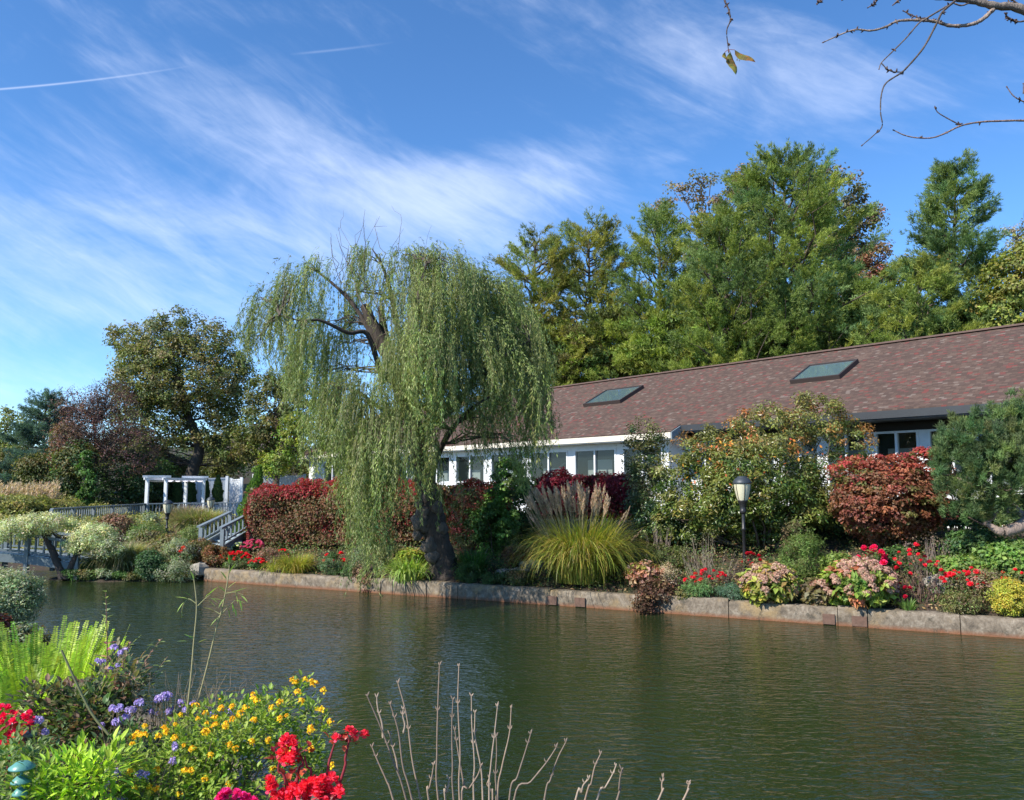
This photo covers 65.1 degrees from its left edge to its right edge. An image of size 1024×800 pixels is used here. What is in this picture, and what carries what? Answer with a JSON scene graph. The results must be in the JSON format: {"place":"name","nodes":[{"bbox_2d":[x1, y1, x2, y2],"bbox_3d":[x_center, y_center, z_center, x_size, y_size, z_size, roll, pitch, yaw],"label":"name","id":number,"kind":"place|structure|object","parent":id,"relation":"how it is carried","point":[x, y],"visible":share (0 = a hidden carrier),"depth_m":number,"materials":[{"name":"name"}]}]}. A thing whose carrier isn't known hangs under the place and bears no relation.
{"place":"outdoors","nodes":[
{"label":"outdoors","id":0,"kind":"place"},
{"bbox_2d":[0,447,1023,799],"bbox_3d":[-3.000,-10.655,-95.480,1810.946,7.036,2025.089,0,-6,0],"label":"ground","id":1,"kind":"structure","parent":0,"point":[622,585],"depth_m":17.54,"materials":[{"name":"soil"}]},
{"bbox_2d":[0,703,34,789],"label":"begonia","id":2,"kind":"object","parent":1,"relation":"on","point":[12,723],"visible":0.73,"depth_m":4.38,"materials":[{"name":"red plant"}]},
{"bbox_2d":[8,760,35,799],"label":"ornament","id":3,"kind":"object","parent":1,"relation":"on","point":[26,765],"visible":0.97,"depth_m":3.81,"materials":[{"name":"teal ceramic"}]},
{"bbox_2d":[0,563,51,625],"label":"silver bush","id":4,"kind":"object","parent":1,"relation":"on","point":[19,593],"visible":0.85,"depth_m":11.24,"materials":[{"name":"green plant"}]},
{"bbox_2d":[0,493,56,513],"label":"sumac","id":5,"kind":"object","parent":1,"relation":"on","point":[24,501],"visible":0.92,"depth_m":30.20,"materials":[{"name":"green plant"}]},
{"bbox_2d":[7,621,51,659],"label":"waterside shrub","id":6,"kind":"object","parent":1,"relation":"on","point":[23,630],"visible":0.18,"depth_m":9.31,"materials":[{"name":"green plant"}]},
{"bbox_2d":[0,478,64,499],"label":"reed bed","id":7,"kind":"object","parent":1,"relation":"on","point":[49,489],"visible":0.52,"depth_m":32.17,"materials":[{"name":"beige plant"}]},
{"bbox_2d":[0,724,68,799],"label":"mint plant","id":8,"kind":"object","parent":1,"relation":"on","point":[28,748],"visible":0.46,"depth_m":4.08,"materials":[{"name":"green plant"}]},
{"bbox_2d":[11,450,58,487],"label":"background shrub","id":9,"kind":"object","parent":1,"relation":"on","point":[35,467],"visible":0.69,"depth_m":43.28,"materials":[{"name":"green plant"}]},
{"bbox_2d":[0,664,73,772],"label":"flowers","id":10,"kind":"object","parent":1,"relation":"on","point":[41,675],"visible":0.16,"depth_m":5.34,"materials":[{"name":"green plant"}]},
{"bbox_2d":[0,387,89,487],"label":"blue spruce","id":11,"kind":"object","parent":1,"relation":"on","point":[24,433],"visible":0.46,"depth_m":45.23,"materials":[{"name":"green plant"}]},
{"bbox_2d":[0,530,101,580],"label":"footbridge","id":12,"kind":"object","parent":1,"relation":"on","point":[26,556],"visible":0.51,"depth_m":20.58,"materials":[{"name":"paint"}]},
{"bbox_2d":[0,511,128,579],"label":"groundsel tree","id":13,"kind":"object","parent":1,"relation":"on","point":[23,526],"visible":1,"depth_m":20.36,"materials":[{"name":"green plant"}]},
{"bbox_2d":[0,615,148,749],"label":"fern","id":14,"kind":"object","parent":1,"relation":"on","point":[20,665],"visible":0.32,"depth_m":6.12,"materials":[{"name":"green plant"}]},
{"bbox_2d":[44,437,104,499],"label":"background shrub","id":15,"kind":"object","parent":1,"relation":"on","point":[69,480],"visible":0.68,"depth_m":36.46,"materials":[{"name":"green plant"}]},
{"bbox_2d":[0,726,156,799],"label":"lime vine","id":16,"kind":"object","parent":1,"relation":"on","point":[53,774],"visible":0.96,"depth_m":3.93,"materials":[{"name":"green plant"}]},
{"bbox_2d":[0,715,159,799],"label":"green plant","id":17,"kind":"object","parent":1,"relation":"on","point":[126,722],"visible":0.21,"depth_m":4.46,"materials":[{"name":"green plant"}]},
{"bbox_2d":[2,649,163,799],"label":"bramble shrub","id":18,"kind":"object","parent":1,"relation":"on","point":[64,724],"visible":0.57,"depth_m":5.05,"materials":[{"name":"green plant"}]},
{"bbox_2d":[73,449,101,515],"bbox_3d":[-17.899,3.574,33.790,1.078,3.007,0.842,-3,-7,28],"label":"ivy trunk","id":19,"kind":"object","parent":1,"relation":"on","point":[88,490],"visible":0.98,"depth_m":33.74,"materials":[{"name":"green plant"}]},
{"bbox_2d":[42,375,168,505],"bbox_3d":[-19.230,1.784,38.096,5.853,6.682,3.721,0,-6,0],"label":"purple tree","id":20,"kind":"object","parent":1,"relation":"on","point":[96,412],"visible":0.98,"depth_m":37.80,"materials":[{"name":"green plant"}]},
{"bbox_2d":[90,513,139,545],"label":"brown shrub","id":21,"kind":"object","parent":1,"relation":"on","point":[120,522],"visible":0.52,"depth_m":25.47,"materials":[{"name":"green plant"}]},
{"bbox_2d":[0,492,235,555],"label":"hill cover","id":22,"kind":"object","parent":1,"relation":"on","point":[87,517],"visible":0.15,"depth_m":29.64,"materials":[{"name":"green plant"}]},
{"bbox_2d":[80,540,160,571],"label":"fountain grass","id":23,"kind":"object","parent":1,"relation":"on","point":[123,563],"depth_m":20.90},
{"bbox_2d":[95,444,163,512],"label":"background shrub","id":24,"kind":"object","parent":1,"relation":"on","point":[133,493],"visible":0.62,"depth_m":38.46,"materials":[{"name":"green plant"}]},
{"bbox_2d":[98,683,168,797],"bbox_3d":[-2.268,2.136,4.805,0.370,0.825,0.426,4,-7,-34],"label":"ageratum","id":25,"kind":"object","parent":1,"relation":"on","point":[119,708],"visible":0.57,"depth_m":4.79,"materials":[{"name":"purple plant"}]},
{"bbox_2d":[132,548,169,580],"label":"dark green shrub","id":26,"kind":"object","parent":1,"relation":"on","point":[153,557],"visible":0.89,"depth_m":20.36,"materials":[{"name":"green plant"}]},
{"bbox_2d":[127,457,183,511],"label":"background shrub","id":27,"kind":"object","parent":1,"relation":"on","point":[166,468],"visible":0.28,"depth_m":40.55,"materials":[{"name":"green plant"}]},
{"bbox_2d":[150,537,197,582],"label":"grey leaved shrub","id":28,"kind":"object","parent":1,"relation":"on","point":[173,559],"visible":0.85,"depth_m":20.67,"materials":[{"name":"green plant"}]},
{"bbox_2d":[92,304,264,502],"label":"spreading tree","id":29,"kind":"object","parent":1,"relation":"on","point":[157,361],"visible":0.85,"depth_m":44.57,"materials":[{"name":"green plant"}]},
{"bbox_2d":[127,658,234,799],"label":"ageratum","id":30,"kind":"object","parent":1,"relation":"on","point":[158,699],"visible":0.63,"depth_m":5.09,"materials":[{"name":"purple plant"}]},
{"bbox_2d":[158,476,228,512],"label":"board fence","id":31,"kind":"object","parent":1,"relation":"on","point":[198,486],"visible":0.19,"depth_m":42.05,"materials":[{"name":"paint"}]},
{"bbox_2d":[161,507,235,535],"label":"fountain grass","id":32,"kind":"object","parent":1,"relation":"on","point":[191,517],"depth_m":26.64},
{"bbox_2d":[182,554,246,791],"bbox_3d":[-1.899,1.807,5.130,0.385,1.631,0.074,0,-6,0],"label":"sapling","id":33,"kind":"object","parent":1,"relation":"on","point":[225,590],"visible":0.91,"depth_m":5.18,"materials":[{"name":"green plant"}]},
{"bbox_2d":[200,542,231,566],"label":"shrub","id":34,"kind":"object","parent":1,"relation":"on","point":[210,552],"visible":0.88,"depth_m":21.08,"materials":[{"name":"brown plant"}]},
{"bbox_2d":[197,511,245,555],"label":"garden stairs","id":35,"kind":"structure","parent":1,"relation":"on","point":[223,534],"depth_m":23.22,"materials":[{"name":"grey paint"}]},
{"bbox_2d":[111,669,341,799],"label":"lantana","id":36,"kind":"object","parent":1,"relation":"on","point":[201,767],"visible":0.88,"depth_m":4.30,"materials":[{"name":"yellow plant"}]},
{"bbox_2d":[118,709,335,799],"bbox_3d":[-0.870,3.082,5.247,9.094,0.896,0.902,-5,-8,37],"label":"flowering plant","id":37,"kind":"object","parent":1,"relation":"on","point":[253,775],"visible":0.09,"depth_m":5.84,"materials":[{"name":"plant"}]},
{"bbox_2d":[232,464,264,532],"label":"conical evergreen","id":38,"kind":"object","parent":1,"relation":"on","point":[257,480],"visible":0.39,"depth_m":26.70,"materials":[{"name":"green plant"}]},
{"bbox_2d":[227,365,317,485],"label":"olive tree","id":39,"kind":"object","parent":1,"relation":"on","point":[258,433],"visible":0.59,"depth_m":42.60,"materials":[{"name":"green plant"}]},
{"bbox_2d":[251,411,310,485],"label":"yellow green tree","id":40,"kind":"object","parent":1,"relation":"on","point":[279,465],"visible":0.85,"depth_m":40.68,"materials":[{"name":"green plant"}]},
{"bbox_2d":[266,551,324,577],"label":"yellow grass","id":41,"kind":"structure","parent":1,"relation":"on","point":[292,565],"depth_m":19.56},
{"bbox_2d":[263,725,369,799],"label":"begonia","id":42,"kind":"object","parent":1,"relation":"on","point":[305,789],"visible":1,"depth_m":3.53,"materials":[{"name":"red plant"}]},
{"bbox_2d":[242,476,449,548],"bbox_3d":[-4.872,3.200,23.027,6.504,2.302,1.683,-2,-6,17],"label":"clipped hedge","id":43,"kind":"object","parent":1,"relation":"on","point":[306,514],"visible":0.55,"depth_m":22.96,"materials":[{"name":"red plant"}]},
{"bbox_2d":[231,205,562,597],"bbox_3d":[-2.690,-0.387,17.914,7.799,9.224,7.370,0,-6,0],"label":"weeping willow","id":44,"kind":"object","parent":1,"relation":"on","point":[434,374],"visible":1,"depth_m":17.02,"materials":[{"name":"green plant"}]},
{"bbox_2d":[371,552,438,589],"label":"daylily","id":45,"kind":"object","parent":1,"relation":"on","point":[406,571],"visible":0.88,"depth_m":17.83,"materials":[{"name":"green plant"}]},
{"bbox_2d":[447,486,488,555],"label":"reddish shrub","id":46,"kind":"object","parent":1,"relation":"on","point":[463,538],"visible":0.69,"depth_m":19.84,"materials":[{"name":"red plant"}]},
{"bbox_2d":[440,545,509,577],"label":"lily clump","id":47,"kind":"object","parent":1,"relation":"on","point":[478,558],"visible":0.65,"depth_m":17.95,"materials":[{"name":"green plant"}]},
{"bbox_2d":[442,477,517,543],"bbox_3d":[-0.918,3.031,21.694,2.126,1.893,1.291,-1,-6,12],"label":"clipped hedge","id":48,"kind":"object","parent":1,"relation":"on","point":[472,482],"visible":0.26,"depth_m":21.51,"materials":[{"name":"red plant"}]},
{"bbox_2d":[461,456,525,558],"bbox_3d":[-0.426,2.647,19.851,1.652,2.557,1.302,0,-6,0],"label":"green shrub","id":49,"kind":"object","parent":1,"relation":"on","point":[499,524],"visible":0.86,"depth_m":19.63,"materials":[{"name":"green plant"}]},
{"bbox_2d":[492,569,534,585],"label":"shrub","id":50,"kind":"object","parent":1,"relation":"on","point":[513,578],"visible":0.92,"depth_m":17.06,"materials":[{"name":"green plant"}]},
{"bbox_2d":[509,476,541,545],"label":"dark shrub","id":51,"kind":"object","parent":1,"relation":"on","point":[519,503],"visible":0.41,"depth_m":20.21,"materials":[{"name":"green plant"}]},
{"bbox_2d":[366,661,690,799],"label":"dead shrub","id":52,"kind":"object","parent":1,"relation":"on","point":[488,783],"visible":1,"depth_m":3.74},
{"bbox_2d":[467,220,600,400],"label":"pine tree","id":53,"kind":"object","parent":1,"relation":"on","point":[556,284],"visible":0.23,"depth_m":40.92,"materials":[{"name":"green plant"}]},
{"bbox_2d":[511,304,589,382],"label":"pine tree","id":54,"kind":"object","parent":1,"relation":"on","point":[551,332],"visible":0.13,"depth_m":40.44,"materials":[{"name":"green plant"}]},
{"bbox_2d":[497,479,664,588],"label":"plumed grass","id":55,"kind":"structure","parent":1,"relation":"on","point":[593,550],"depth_m":16.63,"materials":[{"name":"green plant"}]},
{"bbox_2d":[530,467,644,523],"bbox_3d":[2.027,2.668,22.223,3.401,1.660,1.121,-3,-7,23],"label":"clipped hedge","id":56,"kind":"object","parent":1,"relation":"on","point":[613,484],"visible":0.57,"depth_m":21.95,"materials":[{"name":"red plant"}]},
{"bbox_2d":[527,205,652,384],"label":"pine tree","id":57,"kind":"object","parent":1,"relation":"on","point":[602,235],"visible":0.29,"depth_m":41.91,"materials":[{"name":"green plant"}]},
{"bbox_2d":[552,303,634,382],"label":"pine tree","id":58,"kind":"object","parent":1,"relation":"on","point":[578,338],"visible":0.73,"depth_m":39.52,"materials":[{"name":"green plant"}]},
{"bbox_2d":[204,568,1023,638],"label":"retaining wall","id":59,"kind":"structure","parent":1,"relation":"on","point":[928,621],"depth_m":15.14,"materials":[{"name":"concrete"}]},
{"bbox_2d":[214,522,1023,615],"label":"ground cover","id":60,"kind":"object","parent":1,"relation":"on","point":[312,548],"visible":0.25,"depth_m":17.23,"materials":[{"name":"green plant"}]},
{"bbox_2d":[228,534,1023,617],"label":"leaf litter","id":61,"kind":"object","parent":1,"relation":"on","point":[614,586],"visible":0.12,"depth_m":17.05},
{"bbox_2d":[576,195,705,382],"bbox_3d":[7.054,-2.543,40.513,8.329,15.919,7.726,5,-8,-38],"label":"pine tree","id":62,"kind":"object","parent":1,"relation":"on","point":[658,219],"visible":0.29,"depth_m":39.84,"materials":[{"name":"green plant"}]},
{"bbox_2d":[623,559,664,589],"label":"pink leaved shrub","id":63,"kind":"object","parent":1,"relation":"on","point":[648,569],"visible":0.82,"depth_m":15.92,"materials":[{"name":"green plant"}]},
{"bbox_2d":[616,414,682,541],"bbox_3d":[3.415,1.992,19.487,1.758,3.325,1.521,0,-6,0],"label":"tall shrub","id":64,"kind":"object","parent":1,"relation":"on","point":[639,498],"visible":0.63,"depth_m":19.38,"materials":[{"name":"green plant"}]},
{"bbox_2d":[629,575,678,615],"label":"faded hydrangea","id":65,"kind":"object","parent":1,"relation":"on","point":[648,591],"visible":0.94,"depth_m":15.26,"materials":[{"name":"brown plant"}]},
{"bbox_2d":[609,307,707,375],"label":"tree","id":66,"kind":"object","parent":1,"relation":"on","point":[635,347],"visible":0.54,"depth_m":37.72,"materials":[{"name":"green plant"}]},
{"bbox_2d":[296,323,1023,527],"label":"long house","id":67,"kind":"structure","parent":1,"relation":"on","point":[902,395],"depth_m":24.35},
{"bbox_2d":[641,542,690,569],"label":"olive shrub","id":68,"kind":"object","parent":1,"relation":"on","point":[664,553],"visible":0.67,"depth_m":16.93,"materials":[{"name":"green plant"}]},
{"bbox_2d":[644,162,775,282],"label":"oak tree","id":69,"kind":"object","parent":1,"relation":"on","point":[699,191],"visible":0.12,"depth_m":48.97,"materials":[{"name":"green plant"}]},
{"bbox_2d":[678,525,744,586],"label":"twiggy shrub","id":70,"kind":"object","parent":1,"relation":"on","point":[710,569],"visible":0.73,"depth_m":15.99,"materials":[{"name":"brown plant"}]},
{"bbox_2d":[630,494,808,548],"bbox_3d":[4.772,2.809,18.403,4.122,1.310,2.032,0,-6,0],"label":"understory shrub","id":71,"kind":"object","parent":1,"relation":"on","point":[650,506],"visible":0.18,"depth_m":18.18,"materials":[{"name":"green plant"}]},
{"bbox_2d":[666,302,782,366],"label":"pine tree","id":72,"kind":"object","parent":1,"relation":"on","point":[678,345],"visible":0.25,"depth_m":36.17,"materials":[{"name":"green plant"}]},
{"bbox_2d":[633,199,817,372],"bbox_3d":[9.967,-2.280,37.061,8.830,14.636,8.236,0,-6,0],"label":"pine tree","id":73,"kind":"object","parent":1,"relation":"on","point":[713,239],"visible":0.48,"depth_m":35.55,"materials":[{"name":"green plant"}]},
{"bbox_2d":[733,476,751,571],"bbox_3d":[4.626,2.561,16.018,0.380,2.072,0.380,0,-6,0],"label":"lamp post","id":74,"kind":"object","parent":1,"relation":"on","point":[742,487],"visible":0.88,"depth_m":15.99,"materials":[{"name":"black metal"}]},
{"bbox_2d":[646,390,878,548],"bbox_3d":[5.693,1.486,17.739,5.296,3.576,3.176,0,-6,0],"label":"rhododendron","id":75,"kind":"object","parent":1,"relation":"on","point":[715,502],"visible":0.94,"depth_m":17.51,"materials":[{"name":"green plant"}]},
{"bbox_2d":[736,560,802,606],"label":"hydrangea","id":76,"kind":"object","parent":1,"relation":"on","point":[758,583],"visible":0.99,"depth_m":14.44,"materials":[{"name":"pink plant"}]},
{"bbox_2d":[651,138,910,364],"bbox_3d":[12.949,-3.731,38.303,12.137,17.789,12.425,-6,-9,44],"label":"pine tree","id":77,"kind":"object","parent":1,"relation":"on","point":[759,196],"visible":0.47,"depth_m":36.32,"materials":[{"name":"green plant"}]},
{"bbox_2d":[773,521,828,583],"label":"feathery shrub","id":78,"kind":"object","parent":1,"relation":"on","point":[810,546],"visible":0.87,"depth_m":15.47,"materials":[{"name":"green plant"}]},
{"bbox_2d":[799,577,834,605],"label":"hydrangea","id":79,"kind":"object","parent":1,"relation":"on","point":[812,593],"visible":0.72,"depth_m":14.21,"materials":[{"name":"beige plant"}]},
{"bbox_2d":[787,160,893,296],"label":"oak tree","id":80,"kind":"object","parent":1,"relation":"on","point":[848,201],"visible":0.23,"depth_m":47.16,"materials":[{"name":"green plant"}]},
{"bbox_2d":[779,253,909,353],"bbox_3d":[14.519,-0.995,36.481,8.430,11.975,8.777,0,-6,0],"label":"pine tree","id":81,"kind":"object","parent":1,"relation":"on","point":[850,270],"visible":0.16,"depth_m":35.32,"materials":[{"name":"green plant"}]},
{"bbox_2d":[816,556,900,612],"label":"hydrangea","id":82,"kind":"object","parent":1,"relation":"on","point":[856,581],"visible":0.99,"depth_m":13.78,"materials":[{"name":"pink plant"}]},
{"bbox_2d":[710,473,1023,530],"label":"foundation hedge","id":83,"kind":"object","parent":1,"relation":"on","point":[958,523],"visible":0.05,"depth_m":17.51,"materials":[{"name":"green plant"}]},
{"bbox_2d":[722,0,1023,145],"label":"cherry tree","id":84,"kind":"object","parent":1,"relation":"on","point":[1013,6],"visible":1,"depth_m":3.17,"materials":[{"name":"brown plant"}]},
{"bbox_2d":[855,241,893,282],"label":"maple tree","id":85,"kind":"object","parent":1,"relation":"on","point":[874,267],"visible":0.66,"depth_m":44.79,"materials":[{"name":"brown plant"}]},
{"bbox_2d":[827,281,949,346],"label":"pine tree","id":86,"kind":"object","parent":1,"relation":"on","point":[855,310],"visible":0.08,"depth_m":35.00,"materials":[{"name":"green plant"}]},
{"bbox_2d":[819,446,958,549],"bbox_3d":[7.848,2.058,16.558,2.807,2.235,1.919,0,-6,0],"label":"clipped shrub","id":87,"kind":"object","parent":1,"relation":"on","point":[863,505],"visible":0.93,"depth_m":16.21,"materials":[{"name":"red plant"}]},
{"bbox_2d":[873,544,917,579],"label":"green shrub","id":88,"kind":"object","parent":1,"relation":"on","point":[892,551],"visible":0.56,"depth_m":15.16,"materials":[{"name":"green plant"}]},
{"bbox_2d":[891,542,946,601],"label":"rose bush","id":89,"kind":"object","parent":1,"relation":"on","point":[922,564],"visible":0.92,"depth_m":14.13,"materials":[{"name":"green plant"}]},
{"bbox_2d":[849,251,996,345],"bbox_3d":[16.220,-0.754,32.444,6.566,10.621,6.252,0,-6,0],"label":"pine tree","id":90,"kind":"object","parent":1,"relation":"on","point":[916,272],"visible":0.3,"depth_m":31.84,"materials":[{"name":"green plant"}]},
{"bbox_2d":[872,147,1023,342],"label":"pine tree","id":91,"kind":"object","parent":1,"relation":"on","point":[942,242],"visible":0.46,"depth_m":33.22,"materials":[{"name":"green plant"}]},
{"bbox_2d":[928,551,983,581],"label":"ground vine","id":92,"kind":"object","parent":1,"relation":"on","point":[957,562],"visible":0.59,"depth_m":14.62,"materials":[{"name":"green plant"}]},
{"bbox_2d":[930,589,989,616],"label":"olive perennial","id":93,"kind":"object","parent":1,"relation":"on","point":[974,606],"visible":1,"depth_m":13.28,"materials":[{"name":"green plant"}]},
{"bbox_2d":[939,566,988,602],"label":"rose bush","id":94,"kind":"object","parent":1,"relation":"on","point":[952,573],"visible":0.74,"depth_m":13.80,"materials":[{"name":"red plant"}]},
{"bbox_2d":[939,525,1005,565],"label":"dark shrub","id":95,"kind":"object","parent":1,"relation":"on","point":[963,541],"visible":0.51,"depth_m":15.16,"materials":[{"name":"green plant"}]},
{"bbox_2d":[925,385,1023,536],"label":"dwarf pine","id":96,"kind":"object","parent":1,"relation":"on","point":[989,451],"visible":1,"depth_m":14.54,"materials":[{"name":"green plant"}]},
{"bbox_2d":[941,247,1023,329],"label":"pine tree","id":97,"kind":"object","parent":1,"relation":"on","point":[976,271],"visible":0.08,"depth_m":32.61,"materials":[{"name":"green plant"}]},
{"bbox_2d":[958,566,1012,601],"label":"brown perennial","id":98,"kind":"object","parent":1,"relation":"on","point":[994,576],"visible":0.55,"depth_m":13.62,"materials":[{"name":"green plant"}]},
{"bbox_2d":[961,228,1023,326],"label":"maple tree","id":99,"kind":"object","parent":1,"relation":"on","point":[1013,284],"visible":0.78,"depth_m":31.38,"materials":[{"name":"green plant"}]},
{"bbox_2d":[970,535,1023,582],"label":"vine","id":100,"kind":"object","parent":1,"relation":"on","point":[1007,557],"visible":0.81,"depth_m":14.27,"materials":[{"name":"green plant"}]},
{"bbox_2d":[982,573,1023,617],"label":"yellow shrub","id":101,"kind":"object","parent":1,"relation":"on","point":[1001,591],"visible":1,"depth_m":13.01,"materials":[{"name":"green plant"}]},
{"bbox_2d":[0,0,1023,446],"label":"sky","id":102,"kind":"structure","parent":0,"point":[162,155],"materials":[{"name":"blue"}]},
{"bbox_2d":[5,570,1023,799],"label":"pond water","id":103,"kind":"structure","parent":0,"point":[716,708],"depth_m":9.58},
{"bbox_3d":[-14.288,5.957,36.220,5.373,0.350,14.700,0,-6,0],"label":"deck","id":104,"kind":"object","parent":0,"visible":0},
{"bbox_2d":[49,503,146,520],"bbox_3d":[-16.547,4.830,32.419,0.120,1.169,6.633,0,-6,4],"label":"deck railing","id":105,"kind":"object","parent":104,"relation":"on","point":[128,508],"visible":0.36,"depth_m":32.37,"materials":[{"name":"grey paint"}]},
{"bbox_2d":[143,475,208,508],"bbox_3d":[-15.609,4.699,37.215,0.779,2.361,3.384,-2,-7,22],"label":"pergola","id":106,"kind":"object","parent":104,"relation":"on","point":[165,479],"visible":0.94,"depth_m":36.68,"materials":[{"name":"white paint"}]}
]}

